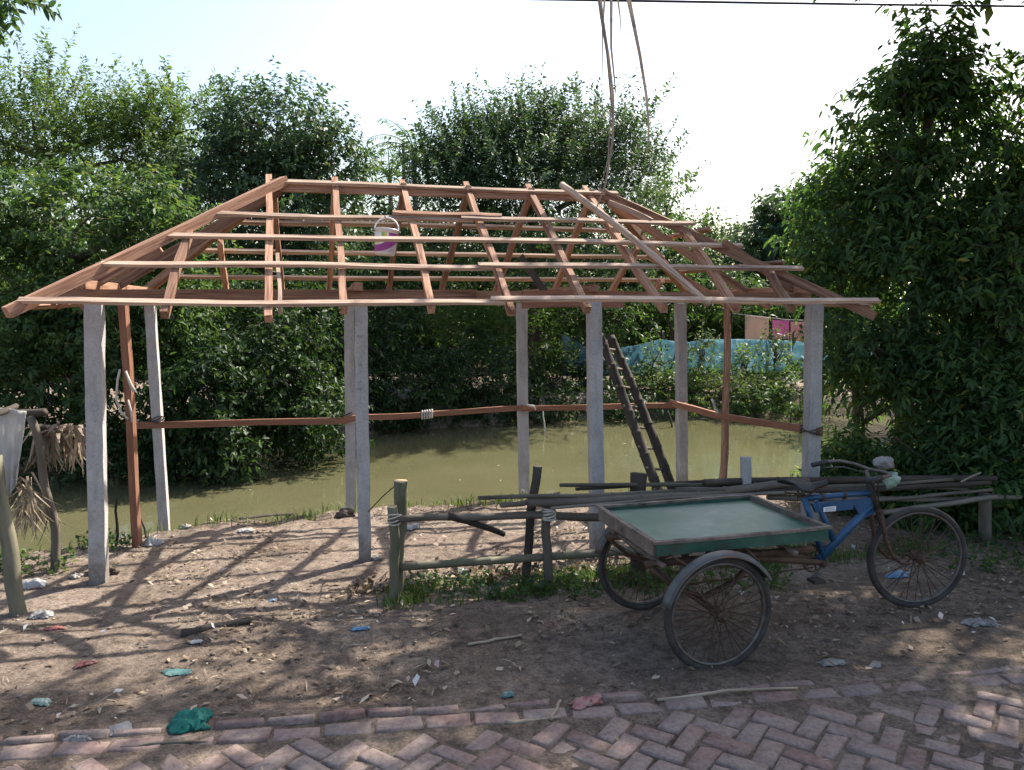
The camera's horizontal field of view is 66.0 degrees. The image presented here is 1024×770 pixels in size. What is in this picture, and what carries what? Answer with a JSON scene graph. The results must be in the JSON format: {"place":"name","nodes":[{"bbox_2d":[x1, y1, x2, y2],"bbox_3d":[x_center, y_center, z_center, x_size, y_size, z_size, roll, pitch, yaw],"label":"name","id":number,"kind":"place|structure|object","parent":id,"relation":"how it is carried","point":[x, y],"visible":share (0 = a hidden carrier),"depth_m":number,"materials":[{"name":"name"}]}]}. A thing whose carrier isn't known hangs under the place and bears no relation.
{"place":"outdoors","nodes":[
{"label":"outdoors","id":0,"kind":"place"},
{"bbox_2d":[0,319,1023,769],"bbox_3d":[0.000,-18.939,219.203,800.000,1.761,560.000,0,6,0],"label":"ground","id":1,"kind":"structure","parent":0,"point":[126,661],"depth_m":5.04,"materials":[{"name":"soil"}]},
{"bbox_2d":[0,0,61,48],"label":"overhanging tree","id":2,"kind":"object","parent":1,"relation":"on","point":[5,8],"visible":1,"depth_m":6.00,"materials":[{"name":"green plant"}]},
{"bbox_2d":[22,578,47,589],"bbox_3d":[-3.964,1.633,6.493,0.250,0.078,0.151,-2,6,-17],"label":"plastic bag","id":3,"kind":"object","parent":1,"relation":"on","point":[34,583],"visible":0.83,"depth_m":6.46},
{"bbox_2d":[27,609,54,618],"bbox_3d":[-3.422,1.660,5.728,0.170,0.056,0.124,0,6,0],"label":"plastic bag","id":4,"kind":"object","parent":1,"relation":"on","point":[41,613],"visible":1,"depth_m":5.70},
{"bbox_2d":[30,698,51,706],"bbox_3d":[-2.554,1.711,4.265,0.121,0.038,0.065,0,6,0],"label":"plastic wrapper","id":5,"kind":"object","parent":1,"relation":"on","point":[46,702],"visible":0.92,"depth_m":4.25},
{"bbox_2d":[42,626,64,630],"bbox_3d":[-3.116,1.655,5.354,0.150,0.032,0.064,-1,6,-9],"label":"plastic wrapper","id":6,"kind":"object","parent":1,"relation":"on","point":[53,627],"visible":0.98,"depth_m":5.34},
{"bbox_2d":[0,403,113,615],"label":"broken stall","id":7,"kind":"object","parent":1,"relation":"on","point":[54,438],"visible":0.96,"depth_m":6.84,"materials":[{"name":"brown wood"}]},
{"bbox_2d":[0,408,26,497],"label":"white rag","id":8,"kind":"object","parent":7,"relation":"hanging from","point":[12,423],"visible":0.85,"depth_m":6.40,"materials":[{"name":"fabric"}]},
{"bbox_2d":[0,472,62,552],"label":"palm frond","id":9,"kind":"object","parent":7,"relation":"hanging from","point":[28,492],"visible":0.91,"depth_m":6.48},
{"bbox_2d":[19,498,81,544],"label":"palm frond","id":10,"kind":"object","parent":7,"relation":"attached to","point":[39,512],"visible":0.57,"depth_m":6.85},
{"bbox_2d":[62,735,91,741],"bbox_3d":[-2.124,1.724,3.845,0.143,0.030,0.050,0,6,-4],"label":"plastic wrapper","id":11,"kind":"object","parent":1,"relation":"on","point":[78,738],"visible":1,"depth_m":3.84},
{"bbox_2d":[73,659,98,668],"bbox_3d":[-2.573,1.677,4.753,0.054,0.033,0.147,4,7,35],"label":"plastic wrapper","id":12,"kind":"object","parent":1,"relation":"on","point":[83,663],"visible":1,"depth_m":4.74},
{"bbox_2d":[109,561,119,575],"bbox_3d":[-3.552,1.610,6.848,0.219,0.160,0.250,-4,7,-37],"label":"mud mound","id":13,"kind":"object","parent":1,"relation":"on","point":[113,569],"visible":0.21,"depth_m":6.82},
{"bbox_2d":[114,497,118,545],"bbox_3d":[-3.917,1.627,7.798,0.053,1.053,0.054,4,6,0],"label":"stake","id":14,"kind":"object","parent":1,"relation":"on","point":[116,520],"visible":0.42,"depth_m":7.76,"materials":[{"name":"brown wood"}]},
{"bbox_2d":[108,721,131,736],"bbox_3d":[-1.961,1.717,3.944,0.107,0.024,0.077,-4,7,-35],"label":"paper scrap","id":15,"kind":"object","parent":1,"relation":"on","point":[126,725],"visible":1,"depth_m":3.95,"materials":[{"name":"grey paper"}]},
{"bbox_2d":[0,142,243,468],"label":"leafy tree","id":16,"kind":"object","parent":1,"relation":"on","point":[146,213],"visible":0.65,"depth_m":12.80,"materials":[{"name":"green plant"}]},
{"bbox_2d":[0,23,260,390],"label":"feathery tree","id":17,"kind":"object","parent":1,"relation":"on","point":[119,124],"visible":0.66,"depth_m":17.25,"materials":[{"name":"green plant"}]},
{"bbox_2d":[141,537,164,546],"bbox_3d":[-3.582,1.555,7.848,0.220,0.110,0.168,0,6,0],"label":"plastic sack","id":18,"kind":"object","parent":1,"relation":"on","point":[153,541],"visible":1,"depth_m":7.80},
{"bbox_2d":[120,740,207,746],"bbox_3d":[-1.681,1.735,3.814,0.406,0.030,0.031,-1,6,-8],"label":"stick","id":19,"kind":"object","parent":1,"relation":"on","point":[171,742],"visible":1,"depth_m":3.82,"materials":[{"name":"brown wood"}]},
{"bbox_2d":[160,669,191,676],"bbox_3d":[-1.977,1.689,4.639,0.188,0.013,0.106,0,6,0],"label":"plastic wrapper","id":20,"kind":"object","parent":1,"relation":"on","point":[174,672],"visible":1,"depth_m":4.63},
{"bbox_2d":[166,707,214,733],"bbox_3d":[-1.631,1.690,3.998,0.231,0.069,0.192,-2,6,-22],"label":"plastic bag","id":21,"kind":"object","parent":1,"relation":"on","point":[188,720],"visible":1,"depth_m":3.96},
{"bbox_2d":[17,259,381,488],"bbox_3d":[-5.613,-0.076,13.450,6.489,4.274,4.075,-3,6,-25],"label":"leafy tree","id":22,"kind":"object","parent":1,"relation":"on","point":[233,393],"visible":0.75,"depth_m":13.15,"materials":[{"name":"green plant"}]},
{"bbox_2d":[181,617,250,637],"bbox_3d":[-1.982,1.621,5.284,0.447,0.076,0.079,-5,7,-27],"label":"log","id":23,"kind":"object","parent":1,"relation":"on","point":[185,632],"visible":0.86,"depth_m":5.26,"materials":[{"name":"brown wood"}]},
{"bbox_2d":[135,55,388,392],"bbox_3d":[-5.463,-3.054,16.990,5.537,7.568,3.802,0,6,0],"label":"dense tree","id":24,"kind":"object","parent":1,"relation":"on","point":[227,154],"visible":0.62,"depth_m":16.35,"materials":[{"name":"green plant"}]},
{"bbox_2d":[239,513,293,519],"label":"branch","id":25,"kind":"object","parent":1,"relation":"on","point":[265,515],"visible":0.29,"depth_m":9.74,"materials":[{"name":"brown wood"}]},
{"bbox_2d":[257,613,308,643],"bbox_3d":[-1.548,1.638,5.353,0.033,0.045,0.617,2,2,17],"label":"stick","id":26,"kind":"object","parent":1,"relation":"on","point":[268,634],"visible":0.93,"depth_m":5.24,"materials":[{"name":"brown wood"}]},
{"bbox_2d":[334,507,355,517],"bbox_3d":[-1.900,1.472,8.964,0.249,0.156,0.197,0,6,0],"label":"mud mound","id":27,"kind":"object","parent":1,"relation":"on","point":[342,512],"visible":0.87,"depth_m":8.91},
{"bbox_2d":[345,140,426,356],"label":"palm tree","id":28,"kind":"object","parent":1,"relation":"on","point":[385,172],"visible":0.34,"depth_m":30.08,"materials":[{"name":"green plant"}]},
{"bbox_2d":[0,474,775,562],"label":"bank grass","id":29,"kind":"structure","parent":1,"relation":"on","point":[458,502],"depth_m":9.00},
{"bbox_2d":[365,118,434,358],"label":"palm tree","id":30,"kind":"object","parent":1,"relation":"on","point":[402,133],"visible":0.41,"depth_m":28.22,"materials":[{"name":"green plant"}]},
{"bbox_2d":[242,195,558,432],"bbox_3d":[-2.891,-2.010,18.842,7.573,6.020,5.223,-3,7,-30],"label":"dense tree","id":31,"kind":"object","parent":1,"relation":"on","point":[387,365],"visible":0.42,"depth_m":18.32,"materials":[{"name":"green plant"}]},
{"bbox_2d":[407,523,419,529],"bbox_3d":[-1.061,1.501,8.358,0.181,0.073,0.116,-3,7,-31],"label":"plastic bag","id":32,"kind":"object","parent":1,"relation":"on","point":[413,526],"visible":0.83,"depth_m":8.33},
{"bbox_2d":[0,208,841,382],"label":"distant wood","id":33,"kind":"object","parent":1,"relation":"on","point":[737,331],"visible":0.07,"depth_m":27.94,"materials":[{"name":"green plant"}]},
{"bbox_2d":[1,174,880,584],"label":"timber shed","id":34,"kind":"structure","parent":1,"relation":"on","point":[95,292],"depth_m":7.45,"materials":[{"name":"wood"}]},
{"bbox_2d":[115,369,135,421],"bbox_3d":[-3.724,0.103,7.593,0.211,0.516,0.035,0,6,0],"label":"twine loop","id":35,"kind":"object","parent":34,"relation":"hanging from","point":[132,389],"visible":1,"depth_m":7.58,"materials":[{"name":"fabric"}]},
{"bbox_2d":[373,217,399,255],"bbox_3d":[-1.156,-1.370,7.269,0.242,0.359,0.232,0,6,0],"label":"paint pail","id":36,"kind":"object","parent":34,"relation":"hanging from","point":[384,248],"visible":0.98,"depth_m":7.19,"materials":[{"name":"white plastic"}]},
{"bbox_2d":[559,182,711,306],"bbox_3d":[1.103,-1.376,7.381,0.077,0.099,2.155,-5,42,-42],"label":"loose pole","id":37,"kind":"object","parent":34,"relation":"on","point":[641,245],"visible":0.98,"depth_m":7.31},
{"bbox_2d":[414,286,515,388],"bbox_3d":[-1.028,-1.159,20.609,2.844,2.943,3.014,-3,6,-25],"label":"shrub","id":38,"kind":"object","parent":1,"relation":"on","point":[450,336],"visible":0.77,"depth_m":20.06,"materials":[{"name":"green plant"}]},
{"bbox_2d":[368,346,577,432],"bbox_3d":[-1.607,0.040,19.610,5.808,1.940,3.624,-2,6,-20],"label":"shrub","id":39,"kind":"object","parent":1,"relation":"on","point":[480,416],"visible":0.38,"depth_m":18.98,"materials":[{"name":"green plant"}]},
{"bbox_2d":[384,387,412,405],"bbox_3d":[-2.649,0.250,18.328,0.790,0.474,0.439,2,6,15],"label":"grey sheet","id":40,"kind":"object","parent":39,"relation":"in","point":[400,396],"visible":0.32,"depth_m":18.20,"materials":[{"name":"plastic"}]},
{"bbox_2d":[346,546,629,592],"bbox_3d":[0.145,1.547,6.866,3.193,0.172,0.670,-2,6,-19],"label":"leaf heap","id":41,"kind":"object","parent":1,"relation":"on","point":[359,586],"visible":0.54,"depth_m":6.68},
{"bbox_2d":[310,195,673,375],"bbox_3d":[-0.649,-3.101,24.791,12.109,6.132,6.127,0,6,0],"label":"dense tree","id":42,"kind":"object","parent":1,"relation":"on","point":[467,273],"visible":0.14,"depth_m":24.49,"materials":[{"name":"green plant"}]},
{"bbox_2d":[467,634,521,645],"bbox_3d":[-0.109,1.641,5.079,0.380,0.028,0.030,-2,6,-25],"label":"stick","id":43,"kind":"object","parent":1,"relation":"on","point":[487,641],"visible":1,"depth_m":5.06,"materials":[{"name":"wood"}]},
{"bbox_2d":[0,502,1021,728],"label":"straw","id":44,"kind":"object","parent":1,"relation":"on","point":[910,618],"visible":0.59,"depth_m":5.50,"materials":[{"name":"beige plant"}]},
{"bbox_2d":[1,501,1021,729],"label":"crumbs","id":45,"kind":"object","parent":1,"relation":"on","point":[447,615],"visible":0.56,"depth_m":5.53,"materials":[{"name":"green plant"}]},
{"bbox_2d":[0,500,1023,730],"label":"dead leaves","id":46,"kind":"object","parent":1,"relation":"on","point":[29,705],"visible":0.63,"depth_m":5.52,"materials":[{"name":"brown plant"}]},
{"bbox_2d":[0,526,1023,602],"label":"weeds","id":47,"kind":"object","parent":1,"relation":"on","point":[543,585],"visible":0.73,"depth_m":6.39,"materials":[{"name":"green plant"}]},
{"bbox_2d":[0,505,1023,697],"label":"soil clods","id":48,"kind":"object","parent":1,"relation":"on","point":[522,643],"visible":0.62,"depth_m":5.58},
{"bbox_2d":[17,505,1011,717],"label":"litter","id":49,"kind":"object","parent":1,"relation":"on","point":[436,663],"visible":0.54,"depth_m":5.38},
{"bbox_2d":[465,303,577,388],"bbox_3d":[0.226,-1.000,20.775,3.068,2.615,2.880,0,6,0],"label":"shrub","id":50,"kind":"object","parent":1,"relation":"on","point":[550,342],"visible":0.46,"depth_m":20.46,"materials":[{"name":"green plant"}]},
{"bbox_2d":[505,715,560,723],"bbox_3d":[0.106,1.719,4.043,0.289,0.034,0.033,-2,6,-10],"label":"stick","id":51,"kind":"object","parent":1,"relation":"on","point":[507,721],"visible":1,"depth_m":4.03,"materials":[{"name":"wood"}]},
{"bbox_2d":[381,62,699,380],"bbox_3d":[0.578,-4.169,21.419,8.384,8.817,7.620,4,7,32],"label":"feathery tree","id":52,"kind":"object","parent":1,"relation":"on","point":[458,157],"visible":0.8,"depth_m":20.66,"materials":[{"name":"green plant"}]},
{"bbox_2d":[567,692,603,709],"bbox_3d":[0.399,1.690,4.223,0.222,0.035,0.105,-3,6,-28],"label":"plastic wrapper","id":53,"kind":"object","parent":1,"relation":"on","point":[581,703],"visible":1,"depth_m":4.21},
{"bbox_2d":[532,272,649,347],"bbox_3d":[2.262,-1.536,22.510,3.458,3.312,2.320,0,6,0],"label":"shrub","id":54,"kind":"object","parent":1,"relation":"on","point":[578,322],"visible":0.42,"depth_m":22.16,"materials":[{"name":"green plant"}]},
{"bbox_2d":[528,336,667,421],"bbox_3d":[2.016,-0.255,20.591,3.972,2.049,3.636,0,6,0],"label":"shrub","id":55,"kind":"object","parent":1,"relation":"on","point":[581,383],"visible":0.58,"depth_m":20.39,"materials":[{"name":"green plant"}]},
{"bbox_2d":[602,333,676,500],"bbox_3d":[1.362,0.447,8.304,0.540,1.974,1.337,-4,7,-34],"label":"bamboo ladder","id":56,"kind":"object","parent":1,"relation":"on","point":[638,438],"visible":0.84,"depth_m":8.30,"materials":[{"name":"brown wood"}]},
{"bbox_2d":[629,326,674,394],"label":"shrub","id":57,"kind":"object","parent":1,"relation":"on","point":[655,358],"visible":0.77,"depth_m":20.89,"materials":[{"name":"green plant"}]},
{"bbox_2d":[589,151,729,340],"bbox_3d":[4.751,-3.946,25.492,4.804,7.495,3.652,0,6,0],"label":"leafy tree","id":58,"kind":"object","parent":1,"relation":"on","point":[713,234],"visible":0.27,"depth_m":25.27,"materials":[{"name":"green plant"}]},
{"bbox_2d":[623,308,709,410],"bbox_3d":[3.845,-0.640,20.655,2.635,2.803,2.055,0,6,0],"label":"shrub","id":59,"kind":"object","parent":1,"relation":"on","point":[666,384],"visible":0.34,"depth_m":20.51,"materials":[{"name":"green plant"}]},
{"bbox_2d":[376,540,1000,610],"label":"grass","id":60,"kind":"structure","parent":1,"relation":"on","point":[410,598],"depth_m":6.45,"materials":[{"name":"plant"}]},
{"bbox_2d":[387,465,992,601],"bbox_3d":[1.890,1.281,6.888,6.008,1.385,0.265,-2,6,-18],"label":"pole fence","id":61,"kind":"object","parent":1,"relation":"on","point":[398,518],"visible":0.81,"depth_m":6.19,"materials":[{"name":"brown wood"}]},
{"bbox_2d":[499,492,559,507],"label":"bamboo pole","id":62,"kind":"object","parent":61,"relation":"on","point":[513,504],"visible":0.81,"depth_m":6.14,"materials":[{"name":"brown wood"}]},
{"bbox_2d":[478,487,724,499],"bbox_3d":[0.768,0.879,6.349,2.172,0.056,0.062,1,5,-19],"label":"bamboo pole","id":63,"kind":"object","parent":61,"relation":"on","point":[514,496],"visible":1,"depth_m":6.29,"materials":[{"name":"brown wood"}]},
{"bbox_2d":[575,480,702,490],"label":"bamboo pole","id":64,"kind":"object","parent":61,"relation":"on","point":[599,488],"visible":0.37,"depth_m":6.55,"materials":[{"name":"brown wood"}]},
{"bbox_2d":[526,477,810,506],"bbox_3d":[1.380,0.900,6.575,2.646,0.114,0.112,-2,6,-18],"label":"bamboo pole","id":65,"kind":"object","parent":61,"relation":"on","point":[552,502],"visible":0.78,"depth_m":6.44,"materials":[{"name":"brown wood"}]},
{"bbox_2d":[551,491,800,509],"bbox_3d":[1.421,0.942,6.550,2.342,0.055,0.045,-1,6,-19],"label":"bamboo pole","id":66,"kind":"object","parent":61,"relation":"on","point":[666,498],"visible":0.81,"depth_m":6.49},
{"bbox_2d":[559,482,880,486],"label":"bamboo pole","id":67,"kind":"object","parent":61,"relation":"on","point":[673,484],"visible":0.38,"depth_m":6.55,"materials":[{"name":"brown wood"}]},
{"bbox_2d":[679,478,953,488],"bbox_3d":[2.827,0.904,7.093,2.975,0.059,0.064,1,5,-19],"label":"bamboo pole","id":68,"kind":"object","parent":61,"relation":"on","point":[900,483],"visible":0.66,"depth_m":7.27,"materials":[{"name":"brown wood"}]},
{"bbox_2d":[702,475,997,485],"bbox_3d":[3.217,0.873,7.269,3.324,0.075,0.078,2,5,-19],"label":"bamboo pole","id":69,"kind":"object","parent":61,"relation":"on","point":[739,481],"visible":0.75,"depth_m":7.16,"materials":[{"name":"brown wood"}]},
{"bbox_2d":[746,480,991,492],"bbox_3d":[3.345,0.947,7.246,2.828,0.070,0.078,1,5,-19],"label":"bamboo pole","id":70,"kind":"object","parent":61,"relation":"on","point":[904,487],"visible":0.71,"depth_m":7.30,"materials":[{"name":"brown wood"}]},
{"bbox_2d":[766,494,1022,501],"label":"bamboo pole","id":71,"kind":"object","parent":61,"relation":"on","point":[789,497],"visible":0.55,"depth_m":7.37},
{"bbox_2d":[809,488,992,505],"bbox_3d":[3.652,1.047,7.339,2.168,0.049,0.046,-1,6,-19],"label":"bamboo pole","id":72,"kind":"object","parent":61,"relation":"on","point":[933,495],"visible":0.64,"depth_m":7.42,"materials":[{"name":"brown wood"}]},
{"bbox_2d":[836,487,968,492],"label":"bamboo pole","id":73,"kind":"object","parent":61,"relation":"on","point":[956,489],"visible":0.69,"depth_m":7.53,"materials":[{"name":"brown wood"}]},
{"bbox_2d":[838,475,978,476],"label":"bamboo pole","id":74,"kind":"object","parent":61,"relation":"on","point":[915,475],"visible":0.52,"depth_m":7.54,"materials":[{"name":"brown wood"}]},
{"bbox_2d":[873,494,997,515],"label":"bamboo pole","id":75,"kind":"object","parent":61,"relation":"on","point":[959,501],"visible":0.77,"depth_m":7.46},
{"bbox_2d":[588,260,816,379],"bbox_3d":[6.140,-1.997,24.784,8.316,3.809,3.804,-1,6,-12],"label":"shrub","id":76,"kind":"object","parent":1,"relation":"on","point":[748,309],"visible":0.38,"depth_m":24.39,"materials":[{"name":"green plant"}]},
{"bbox_2d":[687,318,723,383],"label":"shrub","id":77,"kind":"object","parent":1,"relation":"on","point":[706,344],"visible":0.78,"depth_m":20.83,"materials":[{"name":"green plant"}]},
{"bbox_2d":[647,364,780,418],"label":"shrub","id":78,"kind":"object","parent":1,"relation":"on","point":[716,384],"visible":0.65,"depth_m":20.35,"materials":[{"name":"green plant"}]},
{"bbox_2d":[682,215,758,325],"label":"leafy tree","id":79,"kind":"object","parent":1,"relation":"on","point":[722,256],"visible":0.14,"depth_m":33.26,"materials":[{"name":"green plant"}]},
{"bbox_2d":[657,687,797,701],"bbox_3d":[1.176,1.672,4.292,0.801,0.035,0.032,-2,6,-9],"label":"cane","id":80,"kind":"object","parent":1,"relation":"on","point":[727,690],"visible":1,"depth_m":4.29,"materials":[{"name":"wood"}]},
{"bbox_2d":[562,332,895,388],"bbox_3d":[6.969,-0.569,21.897,11.174,1.821,0.569,0,6,0],"label":"net fence","id":81,"kind":"object","parent":1,"relation":"on","point":[634,353],"visible":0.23,"depth_m":21.82,"materials":[{"name":"fabric"}]},
{"bbox_2d":[720,341,766,390],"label":"shrub","id":82,"kind":"object","parent":1,"relation":"on","point":[743,361],"visible":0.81,"depth_m":20.94,"materials":[{"name":"green plant"}]},
{"bbox_2d":[740,456,751,484],"bbox_3d":[2.030,1.152,6.897,0.085,1.071,0.083,0,6,0],"label":"concrete stub","id":83,"kind":"object","parent":1,"relation":"on","point":[745,470],"visible":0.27,"depth_m":6.82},
{"bbox_2d":[730,311,787,381],"bbox_3d":[9.281,-0.968,23.008,5.886,2.424,0.090,0,6,0],"label":"clothes line","id":84,"kind":"object","parent":1,"relation":"on","point":[732,313],"visible":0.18,"depth_m":22.91,"materials":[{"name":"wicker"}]},
{"bbox_2d":[745,315,768,339],"bbox_3d":[7.118,-1.662,22.911,0.722,0.743,0.037,0,6,-1],"label":"laundry cloth","id":85,"kind":"object","parent":84,"relation":"hanging from","point":[754,325],"visible":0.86,"depth_m":22.91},
{"bbox_2d":[772,320,788,338],"bbox_3d":[7.804,-1.616,22.917,0.506,0.558,0.045,0,6,-2],"label":"laundry cloth","id":86,"kind":"object","parent":84,"relation":"hanging from","point":[785,323],"visible":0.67,"depth_m":22.91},
{"bbox_2d":[790,321,803,341],"bbox_3d":[8.377,-1.547,22.918,0.580,0.604,0.040,0,6,1],"label":"laundry cloth","id":87,"kind":"object","parent":84,"relation":"hanging from","point":[794,327],"visible":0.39,"depth_m":22.91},
{"bbox_2d":[755,320,799,387],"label":"shrub","id":88,"kind":"object","parent":1,"relation":"on","point":[774,350],"visible":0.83,"depth_m":20.85,"materials":[{"name":"green plant"}]},
{"bbox_2d":[715,359,841,420],"bbox_3d":[6.748,0.391,20.129,3.286,2.157,2.444,0,6,0],"label":"shrub","id":89,"kind":"object","parent":1,"relation":"on","point":[782,388],"visible":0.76,"depth_m":19.70,"materials":[{"name":"green plant"}]},
{"bbox_2d":[594,459,966,668],"bbox_3d":[1.976,1.099,5.354,2.647,1.066,1.170,-2,6,-16],"label":"cargo tricycle","id":90,"kind":"object","parent":1,"relation":"on","point":[729,530],"visible":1,"depth_m":5.20,"materials":[{"name":"metal"}]},
{"bbox_2d":[872,456,893,469],"bbox_3d":[2.562,0.539,5.436,0.140,0.099,0.121,2,6,18],"label":"cloth bundle","id":91,"kind":"object","parent":90,"relation":"attached to","point":[883,463],"visible":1,"depth_m":5.40,"materials":[{"name":"white fabric"}]},
{"bbox_2d":[882,471,900,489],"bbox_3d":[2.604,0.657,5.410,0.122,0.134,0.094,0,6,0],"label":"shopping bag","id":92,"kind":"object","parent":90,"relation":"hanging from","point":[893,481],"visible":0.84,"depth_m":5.38,"materials":[{"name":"green plastic"}]},
{"bbox_2d":[721,167,854,321],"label":"dense tree","id":93,"kind":"object","parent":1,"relation":"on","point":[767,221],"visible":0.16,"depth_m":29.11,"materials":[{"name":"green plant"}]},
{"bbox_2d":[816,657,846,666],"bbox_3d":[1.904,1.650,4.695,0.168,0.040,0.102,-1,6,-12],"label":"paper scrap","id":94,"kind":"object","parent":1,"relation":"on","point":[825,663],"visible":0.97,"depth_m":4.67,"materials":[{"name":"white paper"}]},
{"bbox_2d":[868,660,883,667],"bbox_3d":[2.162,1.654,4.677,0.070,0.031,0.140,5,7,39],"label":"paper scrap","id":95,"kind":"object","parent":1,"relation":"on","point":[875,664],"visible":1,"depth_m":4.65,"materials":[{"name":"white paper"}]},
{"bbox_2d":[763,143,1015,528],"bbox_3d":[4.481,-0.584,9.530,2.525,4.905,2.986,0,6,0],"label":"drooping tree","id":96,"kind":"object","parent":1,"relation":"on","point":[854,448],"visible":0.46,"depth_m":9.18,"materials":[{"name":"green plant"}]},
{"bbox_2d":[768,0,1023,494],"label":"drooping tree","id":97,"kind":"object","parent":1,"relation":"on","point":[923,92],"visible":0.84,"depth_m":9.06,"materials":[{"name":"green plant"}]},
{"bbox_2d":[884,570,907,578],"bbox_3d":[3.167,1.558,6.492,0.198,0.072,0.113,0,6,0],"label":"plastic bag","id":98,"kind":"object","parent":1,"relation":"on","point":[896,574],"visible":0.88,"depth_m":6.46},
{"bbox_2d":[813,0,1023,28],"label":"spreading tree","id":99,"kind":"object","parent":1,"relation":"on","point":[989,12],"visible":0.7,"depth_m":9.00,"materials":[{"name":"green plant"}]},
{"bbox_2d":[828,199,1008,386],"bbox_3d":[10.772,-1.976,19.097,6.266,5.764,4.372,0,6,0],"label":"dense tree","id":100,"kind":"object","parent":1,"relation":"on","point":[898,307],"visible":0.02,"depth_m":19.51,"materials":[{"name":"green plant"}]},
{"bbox_2d":[853,308,1023,540],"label":"drooping tree","id":101,"kind":"object","parent":1,"relation":"on","point":[988,440],"visible":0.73,"depth_m":8.42,"materials":[{"name":"green plant"}]},
{"bbox_2d":[897,48,1023,398],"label":"drooping tree","id":102,"kind":"object","parent":1,"relation":"on","point":[1009,202],"visible":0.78,"depth_m":8.56,"materials":[{"name":"green plant"}]},
{"bbox_2d":[960,617,1001,626],"bbox_3d":[3.184,1.610,5.369,0.266,0.040,0.154,0,6,0],"label":"plastic bag","id":103,"kind":"object","parent":1,"relation":"on","point":[978,620],"visible":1,"depth_m":5.34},
{"bbox_2d":[0,666,1023,769],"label":"brick road","id":104,"kind":"structure","parent":0,"point":[882,755],"depth_m":3.85,"materials":[{"name":"brick"}]},
{"bbox_2d":[11,676,1022,769],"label":"road debris","id":105,"kind":"object","parent":104,"relation":"on","point":[738,766],"visible":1,"depth_m":3.73,"materials":[{"name":"brown plant"}]},
{"bbox_2d":[0,415,1023,554],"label":"pond water","id":106,"kind":"structure","parent":0,"point":[440,463],"depth_m":13.74,"materials":[{"name":"liquid"}]},
{"bbox_2d":[0,0,1023,284],"label":"sky","id":107,"kind":"structure","parent":0,"point":[753,78],"materials":[{"name":"white"}]},
{"bbox_2d":[538,0,1023,7],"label":"power cable","id":108,"kind":"object","parent":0,"point":[816,3],"visible":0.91,"depth_m":5.40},
{"bbox_2d":[596,0,649,208],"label":"palm frond","id":109,"kind":"object","parent":108,"relation":"hanging from","point":[601,6],"visible":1,"depth_m":5.14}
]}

